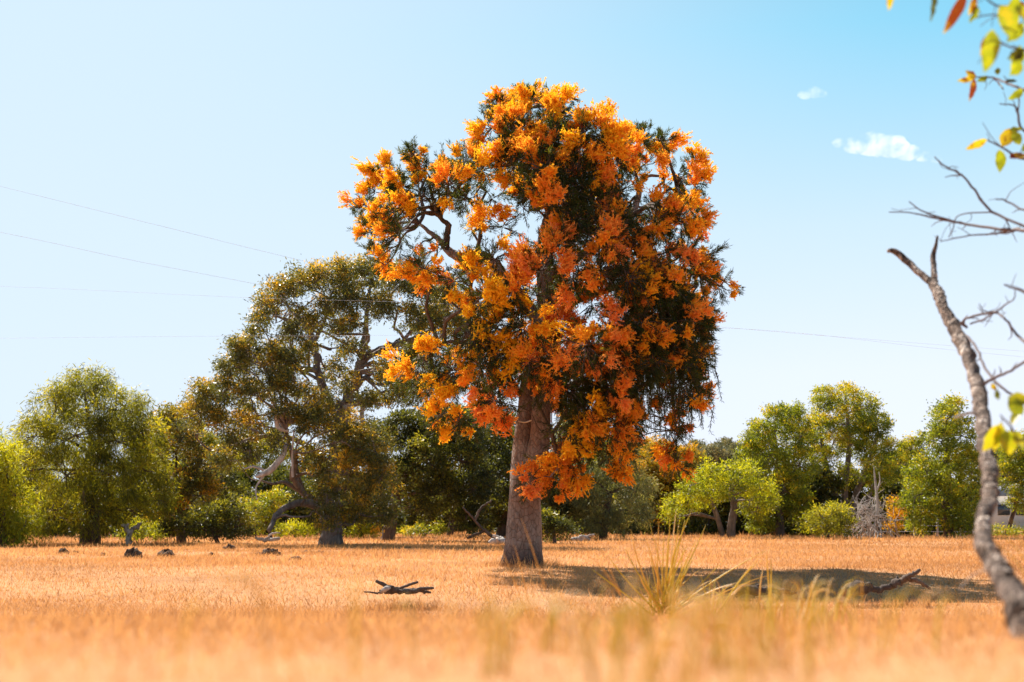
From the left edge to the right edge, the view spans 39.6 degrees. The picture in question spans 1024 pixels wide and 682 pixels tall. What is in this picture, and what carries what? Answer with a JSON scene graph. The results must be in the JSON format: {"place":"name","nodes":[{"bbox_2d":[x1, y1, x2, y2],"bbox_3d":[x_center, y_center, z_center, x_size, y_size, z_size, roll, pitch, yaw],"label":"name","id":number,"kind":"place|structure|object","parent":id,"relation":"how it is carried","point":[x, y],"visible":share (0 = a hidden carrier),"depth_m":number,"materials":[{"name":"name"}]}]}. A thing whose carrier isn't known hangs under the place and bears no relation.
{"place":"outdoors","nodes":[
{"label":"outdoors","id":0,"kind":"place"},
{"bbox_2d":[1,232,316,295],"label":"power line","id":1,"kind":"object","parent":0,"point":[143,262],"visible":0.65,"depth_m":58.85,"materials":[{"name":"metal"}]},
{"bbox_2d":[1,186,587,325],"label":"power line","id":2,"kind":"object","parent":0,"point":[179,230],"visible":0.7,"depth_m":61.08,"materials":[{"name":"metal"}]},
{"bbox_2d":[48,546,957,611],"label":"long grass","id":3,"kind":"structure","parent":0,"point":[902,605],"depth_m":15.31,"materials":[{"name":"plant"}]},
{"bbox_2d":[5,286,1014,350],"bbox_3d":[-1.070,-0.497,38.358,39.122,2.292,0.005,0,-7,0],"label":"power line","id":4,"kind":"object","parent":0,"point":[436,303],"visible":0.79,"depth_m":38.43,"materials":[{"name":"metal"}]},
{"bbox_2d":[0,529,1023,681],"bbox_3d":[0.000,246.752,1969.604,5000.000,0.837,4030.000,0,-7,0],"label":"ground","id":5,"kind":"structure","parent":0,"point":[255,672],"depth_m":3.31,"materials":[{"name":"plant"}]},
{"bbox_2d":[9,470,46,536],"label":"backing shrub","id":6,"kind":"object","parent":5,"relation":"on","point":[30,488],"visible":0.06,"depth_m":68.26,"materials":[{"name":"green plant"}]},
{"bbox_2d":[0,424,58,546],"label":"yellow tree","id":7,"kind":"object","parent":5,"relation":"on","point":[14,523],"visible":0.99,"depth_m":41.31,"materials":[{"name":"green plant"}]},
{"bbox_2d":[22,473,69,536],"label":"backing shrub","id":8,"kind":"object","parent":5,"relation":"on","point":[48,519],"visible":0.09,"depth_m":67.34,"materials":[{"name":"green plant"}]},
{"bbox_2d":[49,465,82,536],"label":"backing shrub","id":9,"kind":"object","parent":5,"relation":"on","point":[55,534],"visible":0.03,"depth_m":66.82,"materials":[{"name":"green plant"}]},
{"bbox_2d":[2,358,191,544],"bbox_3d":[-13.650,3.614,45.866,6.831,6.522,6.441,0,-7,0],"label":"weeping tree","id":10,"kind":"object","parent":5,"relation":"on","point":[98,498],"visible":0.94,"depth_m":44.37,"materials":[{"name":"green plant"}]},
{"bbox_2d":[100,478,119,536],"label":"backing shrub","id":11,"kind":"object","parent":5,"relation":"on","point":[106,521],"visible":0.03,"depth_m":68.23,"materials":[{"name":"green plant"}]},
{"bbox_2d":[121,522,140,544],"bbox_3d":[-11.955,6.065,44.605,0.658,0.760,0.273,0,-7,0],"label":"forked stump","id":12,"kind":"object","parent":5,"relation":"on","point":[128,538],"visible":0.98,"depth_m":44.56,"materials":[{"name":"grey wood"}]},
{"bbox_2d":[107,473,156,537],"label":"backing shrub","id":13,"kind":"object","parent":5,"relation":"on","point":[114,533],"visible":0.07,"depth_m":65.82,"materials":[{"name":"green plant"}]},
{"bbox_2d":[124,547,142,558],"bbox_3d":[-7.214,4.078,27.126,0.404,0.374,0.272,3,-8,-22],"label":"rock","id":14,"kind":"object","parent":5,"relation":"on","point":[132,551],"visible":0.59,"depth_m":27.06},
{"bbox_2d":[112,513,171,540],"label":"yellow bush","id":15,"kind":"object","parent":5,"relation":"on","point":[150,529],"visible":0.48,"depth_m":53.00,"materials":[{"name":"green plant"}]},
{"bbox_2d":[157,548,173,557],"bbox_3d":[-6.944,4.301,28.579,0.382,0.302,0.343,3,-8,-21],"label":"rock","id":16,"kind":"object","parent":5,"relation":"on","point":[167,551],"visible":0.53,"depth_m":28.50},
{"bbox_2d":[133,406,225,529],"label":"back tree","id":17,"kind":"object","parent":5,"relation":"on","point":[209,439],"visible":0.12,"depth_m":72.71,"materials":[{"name":"green plant"}]},
{"bbox_2d":[135,399,226,542],"bbox_3d":[-11.876,4.574,49.795,3.643,5.246,3.551,-6,-10,42],"label":"young gum","id":18,"kind":"object","parent":5,"relation":"on","point":[197,454],"visible":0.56,"depth_m":49.29,"materials":[{"name":"green plant"}]},
{"bbox_2d":[178,460,207,533],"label":"backing shrub","id":19,"kind":"object","parent":5,"relation":"on","point":[184,464],"visible":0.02,"depth_m":70.13,"materials":[{"name":"green plant"}]},
{"bbox_2d":[153,490,266,543],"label":"dark bush","id":20,"kind":"object","parent":5,"relation":"on","point":[225,525],"visible":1,"depth_m":46.05,"materials":[{"name":"green plant"}]},
{"bbox_2d":[190,469,237,537],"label":"backing shrub","id":21,"kind":"object","parent":5,"relation":"on","point":[210,516],"visible":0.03,"depth_m":65.50,"materials":[{"name":"green plant"}]},
{"bbox_2d":[186,465,266,538],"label":"back tree","id":22,"kind":"object","parent":5,"relation":"on","point":[243,488],"visible":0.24,"depth_m":59.20,"materials":[{"name":"green plant"}]},
{"bbox_2d":[229,472,262,535],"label":"backing shrub","id":23,"kind":"object","parent":5,"relation":"on","point":[250,481],"visible":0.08,"depth_m":70.25,"materials":[{"name":"green plant"}]},
{"bbox_2d":[236,485,293,537],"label":"green bush","id":24,"kind":"object","parent":5,"relation":"on","point":[269,507],"visible":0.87,"depth_m":55.35,"materials":[{"name":"green plant"}]},
{"bbox_2d":[232,429,299,513],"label":"back tree","id":25,"kind":"object","parent":5,"relation":"on","point":[251,472],"visible":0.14,"depth_m":71.11,"materials":[{"name":"green plant"}]},
{"bbox_2d":[176,571,356,681],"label":"sedge tussock","id":26,"kind":"object","parent":5,"relation":"on","point":[275,612],"visible":0.98,"depth_m":1.50,"materials":[{"name":"plant"}]},
{"bbox_2d":[255,532,279,542],"bbox_3d":[-7.831,6.293,45.577,0.822,0.351,0.143,0,-7,0],"label":"pale log","id":27,"kind":"object","parent":5,"relation":"on","point":[266,539],"visible":1,"depth_m":45.54,"materials":[{"name":"grey wood"}]},
{"bbox_2d":[260,548,280,555],"bbox_3d":[-4.895,4.306,28.774,0.453,0.271,0.280,0,-7,0],"label":"rock","id":28,"kind":"object","parent":5,"relation":"on","point":[267,550],"visible":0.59,"depth_m":28.74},
{"bbox_2d":[250,463,293,534],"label":"backing shrub","id":29,"kind":"object","parent":5,"relation":"on","point":[265,487],"visible":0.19,"depth_m":68.64,"materials":[{"name":"green plant"}]},
{"bbox_2d":[268,464,319,535],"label":"backing shrub","id":30,"kind":"object","parent":5,"relation":"on","point":[286,478],"visible":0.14,"depth_m":67.27,"materials":[{"name":"green plant"}]},
{"bbox_2d":[271,515,319,537],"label":"yellow bush","id":31,"kind":"object","parent":5,"relation":"on","point":[300,530],"visible":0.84,"depth_m":59.07,"materials":[{"name":"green plant"}]},
{"bbox_2d":[168,251,481,545],"bbox_3d":[-5.804,1.670,44.150,10.261,9.706,7.196,0,-7,0],"label":"gum tree","id":32,"kind":"object","parent":5,"relation":"on","point":[326,498],"visible":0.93,"depth_m":41.95,"materials":[{"name":"green plant"}]},
{"bbox_2d":[285,415,416,538],"bbox_3d":[-6.701,5.679,59.657,5.836,5.344,5.288,0,-7,0],"label":"back tree","id":33,"kind":"object","parent":5,"relation":"on","point":[305,479],"visible":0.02,"depth_m":59.09,"materials":[{"name":"green plant"}]},
{"bbox_2d":[342,519,381,537],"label":"yellow bush","id":34,"kind":"object","parent":5,"relation":"on","point":[365,530],"visible":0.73,"depth_m":59.04,"materials":[{"name":"green plant"}]},
{"bbox_2d":[377,514,407,527],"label":"backing shrub","id":35,"kind":"object","parent":5,"relation":"on","point":[400,521],"visible":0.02,"depth_m":80.30,"materials":[{"name":"green plant"}]},
{"bbox_2d":[364,580,433,594],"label":"branch litter","id":36,"kind":"object","parent":5,"relation":"on","point":[388,589],"visible":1,"depth_m":14.98,"materials":[{"name":"brown plant"}]},
{"bbox_2d":[396,486,442,534],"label":"backing shrub","id":37,"kind":"object","parent":5,"relation":"on","point":[412,518],"visible":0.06,"depth_m":66.20,"materials":[{"name":"green plant"}]},
{"bbox_2d":[399,517,452,536],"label":"yellow bush","id":38,"kind":"object","parent":5,"relation":"on","point":[418,529],"visible":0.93,"depth_m":61.18,"materials":[{"name":"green plant"}]},
{"bbox_2d":[376,402,506,541],"bbox_3d":[-2.646,4.635,50.784,4.931,5.269,4.584,0,-7,0],"label":"leaning tree","id":39,"kind":"object","parent":5,"relation":"on","point":[474,482],"visible":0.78,"depth_m":49.90,"materials":[{"name":"green plant"}]},
{"bbox_2d":[432,496,455,532],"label":"backing shrub","id":40,"kind":"object","parent":5,"relation":"on","point":[440,518],"visible":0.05,"depth_m":69.85,"materials":[{"name":"green plant"}]},
{"bbox_2d":[406,402,516,535],"bbox_3d":[-1.985,5.619,62.736,5.802,6.149,5.426,0,-7,0],"label":"back tree","id":41,"kind":"object","parent":5,"relation":"on","point":[449,525],"visible":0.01,"depth_m":62.33,"materials":[{"name":"green plant"}]},
{"bbox_2d":[446,521,491,532],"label":"backing shrub","id":42,"kind":"object","parent":5,"relation":"on","point":[455,529],"visible":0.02,"depth_m":69.19,"materials":[{"name":"green plant"}]},
{"bbox_2d":[391,592,550,677],"bbox_3d":[-0.042,0.337,1.656,0.126,0.097,0.270,3,-8,-21],"label":"sedge tussock","id":43,"kind":"object","parent":5,"relation":"on","point":[500,635],"visible":0.98,"depth_m":1.58,"materials":[{"name":"plant"}]},
{"bbox_2d":[462,499,494,538],"bbox_3d":[-1.078,5.860,46.629,1.116,1.339,0.148,0,-7,0],"label":"fallen limb","id":44,"kind":"object","parent":5,"relation":"on","point":[488,533],"visible":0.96,"depth_m":46.59,"materials":[{"name":"wood"}]},
{"bbox_2d":[482,511,500,532],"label":"backing shrub","id":45,"kind":"object","parent":5,"relation":"on","point":[496,525],"visible":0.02,"depth_m":70.59,"materials":[{"name":"green plant"}]},
{"bbox_2d":[488,534,504,543],"bbox_3d":[-0.401,6.089,43.583,0.620,0.320,0.344,-3,-8,23],"label":"pale log","id":46,"kind":"object","parent":5,"relation":"on","point":[500,539],"visible":0.71,"depth_m":43.52,"materials":[{"name":"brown wood"}]},
{"bbox_2d":[495,536,531,617],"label":"grass stalk","id":47,"kind":"object","parent":5,"relation":"on","point":[514,580],"depth_m":6.71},
{"bbox_2d":[461,420,585,537],"bbox_3d":[0.590,5.274,54.859,5.646,5.037,4.813,0,-7,0],"label":"shady tree","id":48,"kind":"object","parent":5,"relation":"on","point":[501,459],"visible":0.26,"depth_m":53.87,"materials":[{"name":"green plant"}]},
{"bbox_2d":[521,518,549,604],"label":"grass stalk","id":49,"kind":"object","parent":5,"relation":"on","point":[537,564],"depth_m":6.42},
{"bbox_2d":[337,77,744,566],"bbox_3d":[0.554,-0.519,23.388,6.890,8.524,5.659,0,-7,0],"label":"flowering tree","id":50,"kind":"object","parent":5,"relation":"on","point":[563,183],"visible":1,"depth_m":22.05,"materials":[{"name":"orange plant"}]},
{"bbox_2d":[541,505,585,542],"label":"dark shrub","id":51,"kind":"object","parent":5,"relation":"on","point":[553,522],"visible":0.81,"depth_m":45.28,"materials":[{"name":"green plant"}]},
{"bbox_2d":[569,503,591,531],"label":"backing shrub","id":52,"kind":"object","parent":5,"relation":"on","point":[577,518],"visible":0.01,"depth_m":70.73,"materials":[{"name":"green plant"}]},
{"bbox_2d":[571,534,594,541],"bbox_3d":[2.313,6.442,46.559,0.793,0.265,0.180,1,-7,-6],"label":"pale log","id":53,"kind":"object","parent":5,"relation":"on","point":[580,538],"visible":0.96,"depth_m":46.51,"materials":[{"name":"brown wood"}]},
{"bbox_2d":[517,591,663,654],"bbox_3d":[0.092,0.431,2.175,0.134,0.099,0.331,5,-9,-36],"label":"sedge tussock","id":54,"kind":"object","parent":5,"relation":"on","point":[553,612],"visible":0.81,"depth_m":2.14,"materials":[{"name":"plant"}]},
{"bbox_2d":[575,460,614,533],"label":"backing shrub","id":55,"kind":"object","parent":5,"relation":"on","point":[598,500],"visible":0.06,"depth_m":67.32,"materials":[{"name":"green plant"}]},
{"bbox_2d":[550,443,662,538],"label":"grey tree","id":56,"kind":"object","parent":5,"relation":"on","point":[607,514],"visible":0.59,"depth_m":52.66,"materials":[{"name":"green plant"}]},
{"bbox_2d":[584,536,631,613],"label":"grass stalk","id":57,"kind":"object","parent":5,"relation":"on","point":[618,590],"depth_m":6.51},
{"bbox_2d":[592,580,642,636],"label":"sedge tussock","id":58,"kind":"object","parent":5,"relation":"on","point":[639,601],"visible":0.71,"depth_m":3.20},
{"bbox_2d":[605,475,659,534],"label":"backing shrub","id":59,"kind":"object","parent":5,"relation":"on","point":[641,528],"visible":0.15,"depth_m":65.87,"materials":[{"name":"green plant"}]},
{"bbox_2d":[480,595,831,681],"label":"sedge tussock","id":60,"kind":"object","parent":5,"relation":"on","point":[686,672],"visible":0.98,"depth_m":1.31,"materials":[{"name":"plant"}]},
{"bbox_2d":[621,565,700,629],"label":"sedge tussock","id":61,"kind":"object","parent":5,"relation":"on","point":[667,604],"visible":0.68,"depth_m":4.15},
{"bbox_2d":[640,468,685,534],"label":"backing shrub","id":62,"kind":"object","parent":5,"relation":"on","point":[663,528],"visible":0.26,"depth_m":67.69,"materials":[{"name":"green plant"}]},
{"bbox_2d":[629,433,706,534],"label":"golden tree","id":63,"kind":"object","parent":5,"relation":"on","point":[653,466],"visible":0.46,"depth_m":66.84,"materials":[{"name":"green plant"}]},
{"bbox_2d":[568,602,789,681],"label":"sedge tussock","id":64,"kind":"object","parent":5,"relation":"on","point":[652,645],"visible":0.95,"depth_m":1.30,"materials":[{"name":"plant"}]},
{"bbox_2d":[593,513,764,614],"bbox_3d":[1.220,1.622,10.258,1.261,0.817,0.708,-1,-7,10],"label":"sedge tussock","id":65,"kind":"object","parent":5,"relation":"on","point":[665,582],"visible":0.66,"depth_m":10.24,"materials":[{"name":"plant"}]},
{"bbox_2d":[668,475,710,533],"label":"backing shrub","id":66,"kind":"object","parent":5,"relation":"on","point":[694,518],"visible":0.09,"depth_m":70.88,"materials":[{"name":"green plant"}]},
{"bbox_2d":[612,577,770,671],"bbox_3d":[0.213,0.343,1.739,0.146,0.114,0.256,-3,-8,26],"label":"sedge tussock","id":67,"kind":"object","parent":5,"relation":"on","point":[695,600],"visible":0.71,"depth_m":1.68,"materials":[{"name":"plant"}]},
{"bbox_2d":[678,438,707,472],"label":"distant tree","id":68,"kind":"object","parent":5,"relation":"on","point":[701,443],"visible":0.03,"depth_m":136.27,"materials":[{"name":"green plant"}]},
{"bbox_2d":[684,462,728,534],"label":"backing shrub","id":69,"kind":"object","parent":5,"relation":"on","point":[691,527],"visible":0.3,"depth_m":65.87,"materials":[{"name":"green plant"}]},
{"bbox_2d":[651,550,766,614],"bbox_3d":[1.316,1.498,8.745,0.554,0.431,1.264,-3,-8,25],"label":"sedge tussock","id":70,"kind":"object","parent":5,"relation":"on","point":[733,589],"visible":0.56,"depth_m":8.64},
{"bbox_2d":[693,441,736,475],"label":"distant tree","id":71,"kind":"object","parent":5,"relation":"on","point":[715,452],"visible":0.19,"depth_m":126.44,"materials":[{"name":"green plant"}]},
{"bbox_2d":[656,453,782,537],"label":"umbrella tree","id":72,"kind":"object","parent":5,"relation":"on","point":[732,490],"visible":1,"depth_m":56.63,"materials":[{"name":"green plant"}]},
{"bbox_2d":[705,436,736,448],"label":"distant tree","id":73,"kind":"object","parent":5,"relation":"on","point":[726,441],"visible":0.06,"depth_m":141.66,"materials":[{"name":"green plant"}]},
{"bbox_2d":[712,483,754,534],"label":"backing shrub","id":74,"kind":"object","parent":5,"relation":"on","point":[724,516],"visible":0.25,"depth_m":65.81,"materials":[{"name":"green plant"}]},
{"bbox_2d":[655,580,824,671],"bbox_3d":[0.261,0.334,1.670,0.172,0.106,0.199,0,-7,0],"label":"sedge tussock","id":75,"kind":"object","parent":5,"relation":"on","point":[721,627],"visible":0.74,"depth_m":1.67,"materials":[{"name":"plant"}]},
{"bbox_2d":[723,440,763,478],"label":"distant tree","id":76,"kind":"object","parent":5,"relation":"on","point":[731,448],"visible":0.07,"depth_m":128.51,"materials":[{"name":"green plant"}]},
{"bbox_2d":[715,584,795,597],"bbox_3d":[2.635,2.701,15.386,0.880,0.152,0.168,0,-7,0],"label":"fallen log","id":77,"kind":"object","parent":5,"relation":"on","point":[755,590],"visible":0.6,"depth_m":15.36,"materials":[{"name":"wood"}]},
{"bbox_2d":[734,575,792,629],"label":"sedge tussock","id":78,"kind":"object","parent":5,"relation":"on","point":[755,603],"visible":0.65,"depth_m":3.59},
{"bbox_2d":[744,552,783,617],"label":"sedge tussock","id":79,"kind":"object","parent":5,"relation":"on","point":[769,594],"visible":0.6,"depth_m":8.44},
{"bbox_2d":[749,483,796,535],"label":"backing shrub","id":80,"kind":"object","parent":5,"relation":"on","point":[788,530],"visible":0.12,"depth_m":65.44,"materials":[{"name":"green plant"}]},
{"bbox_2d":[730,398,824,535],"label":"tall tree","id":81,"kind":"object","parent":5,"relation":"on","point":[758,444],"visible":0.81,"depth_m":62.03,"materials":[{"name":"green plant"}]},
{"bbox_2d":[769,466,817,535],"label":"backing shrub","id":82,"kind":"object","parent":5,"relation":"on","point":[798,531],"visible":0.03,"depth_m":66.30,"materials":[{"name":"green plant"}]},
{"bbox_2d":[758,575,835,622],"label":"sedge tussock","id":83,"kind":"object","parent":5,"relation":"on","point":[807,603],"visible":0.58,"depth_m":5.52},
{"bbox_2d":[791,465,845,536],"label":"backing shrub","id":84,"kind":"object","parent":5,"relation":"on","point":[820,489],"visible":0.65,"depth_m":65.86,"materials":[{"name":"green plant"}]},
{"bbox_2d":[757,581,889,635],"bbox_3d":[0.702,0.645,3.427,0.090,0.139,0.687,2,-7,-16],"label":"sedge tussock","id":85,"kind":"object","parent":5,"relation":"on","point":[826,601],"visible":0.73,"depth_m":3.34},
{"bbox_2d":[795,497,860,538],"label":"round bush","id":86,"kind":"object","parent":5,"relation":"on","point":[841,519],"visible":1,"depth_m":54.05,"materials":[{"name":"green plant"}]},
{"bbox_2d":[811,577,871,624],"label":"sedge tussock","id":87,"kind":"object","parent":5,"relation":"on","point":[845,602],"visible":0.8,"depth_m":5.09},
{"bbox_2d":[792,380,908,535],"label":"multi stem tree","id":88,"kind":"object","parent":5,"relation":"on","point":[865,422],"visible":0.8,"depth_m":66.70,"materials":[{"name":"green plant"}]},
{"bbox_2d":[830,464,872,535],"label":"backing shrub","id":89,"kind":"object","parent":5,"relation":"on","point":[862,494],"visible":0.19,"depth_m":70.26,"materials":[{"name":"green plant"}]},
{"bbox_2d":[844,468,910,538],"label":"dead bush","id":90,"kind":"object","parent":5,"relation":"on","point":[877,515],"visible":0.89,"depth_m":56.53,"materials":[{"name":"grey wood"}]},
{"bbox_2d":[859,478,907,535],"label":"backing shrub","id":91,"kind":"object","parent":5,"relation":"on","point":[890,490],"visible":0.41,"depth_m":69.38,"materials":[{"name":"green plant"}]},
{"bbox_2d":[785,587,983,653],"bbox_3d":[0.568,0.426,2.170,0.299,0.103,0.114,-1,-7,10],"label":"sedge tussock","id":92,"kind":"object","parent":5,"relation":"on","point":[893,621],"visible":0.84,"depth_m":2.16,"materials":[{"name":"plant"}]},
{"bbox_2d":[841,568,931,598],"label":"fallen branch","id":93,"kind":"object","parent":5,"relation":"on","point":[894,583],"visible":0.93,"depth_m":15.33,"materials":[{"name":"wood"}]},
{"bbox_2d":[879,492,906,536],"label":"orange bush","id":94,"kind":"object","parent":5,"relation":"on","point":[897,511],"visible":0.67,"depth_m":57.54,"materials":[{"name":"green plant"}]},
{"bbox_2d":[844,517,961,536],"bbox_3d":[17.391,8.108,61.459,6.070,0.988,0.119,0,-7,0],"label":"wire fence","id":95,"kind":"object","parent":5,"relation":"on","point":[937,531],"visible":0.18,"depth_m":61.42,"materials":[{"name":"grey wood"}]},
{"bbox_2d":[878,431,938,534],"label":"tree","id":96,"kind":"object","parent":5,"relation":"on","point":[909,442],"visible":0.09,"depth_m":71.42,"materials":[{"name":"green plant"}]},
{"bbox_2d":[907,467,957,535],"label":"backing shrub","id":97,"kind":"object","parent":5,"relation":"on","point":[934,527],"visible":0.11,"depth_m":67.85,"materials":[{"name":"green plant"}]},
{"bbox_2d":[891,389,994,537],"bbox_3d":[16.967,4.925,55.938,3.900,5.943,4.502,-3,-8,24],"label":"leafy tree","id":98,"kind":"object","parent":5,"relation":"on","point":[938,471],"visible":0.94,"depth_m":55.00,"materials":[{"name":"green plant"}]},
{"bbox_2d":[887,0,1023,639],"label":"leaning sapling","id":99,"kind":"object","parent":5,"relation":"on","point":[1005,581],"visible":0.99,"depth_m":5.12,"materials":[{"name":"grey plant"}]},
{"bbox_2d":[940,474,981,534],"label":"backing shrub","id":100,"kind":"object","parent":5,"relation":"on","point":[978,482],"visible":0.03,"depth_m":68.74,"materials":[{"name":"green plant"}]},
{"bbox_2d":[972,447,1016,481],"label":"distant tree","id":101,"kind":"object","parent":5,"relation":"on","point":[995,455],"visible":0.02,"depth_m":135.07,"materials":[{"name":"green plant"}]},
{"bbox_2d":[991,522,1023,536],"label":"hedge","id":102,"kind":"object","parent":5,"relation":"on","point":[1014,531],"visible":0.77,"depth_m":58.86,"materials":[{"name":"green plant"}]},
{"bbox_2d":[993,523,1023,572],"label":"grass stalk","id":103,"kind":"object","parent":5,"relation":"on","point":[1014,546],"depth_m":4.45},
{"bbox_2d":[994,428,1023,529],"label":"edge tree","id":104,"kind":"object","parent":5,"relation":"on","point":[1013,470],"visible":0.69,"depth_m":73.03,"materials":[{"name":"green plant"}]},
{"bbox_2d":[0,0,1023,517],"label":"sky","id":105,"kind":"structure","parent":0,"point":[238,122],"materials":[{"name":"blue"}]},
{"bbox_2d":[63,328,1019,356],"bbox_3d":[-1.024,0.268,38.262,38.996,1.290,0.005,0,-7,0],"label":"power line","id":106,"kind":"object","parent":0,"point":[439,334],"visible":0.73,"depth_m":38.31,"materials":[{"name":"metal"}]},
{"bbox_2d":[992,484,1023,529],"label":"house","id":107,"kind":"structure","parent":0,"point":[1001,513],"depth_m":94.27,"materials":[{"name":"grey concrete"}]},
{"bbox_2d":[997,504,1009,514],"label":"window","id":108,"kind":"structure","parent":107,"relation":"in","point":[1002,510],"depth_m":94.26,"materials":[{"name":"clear glass"}]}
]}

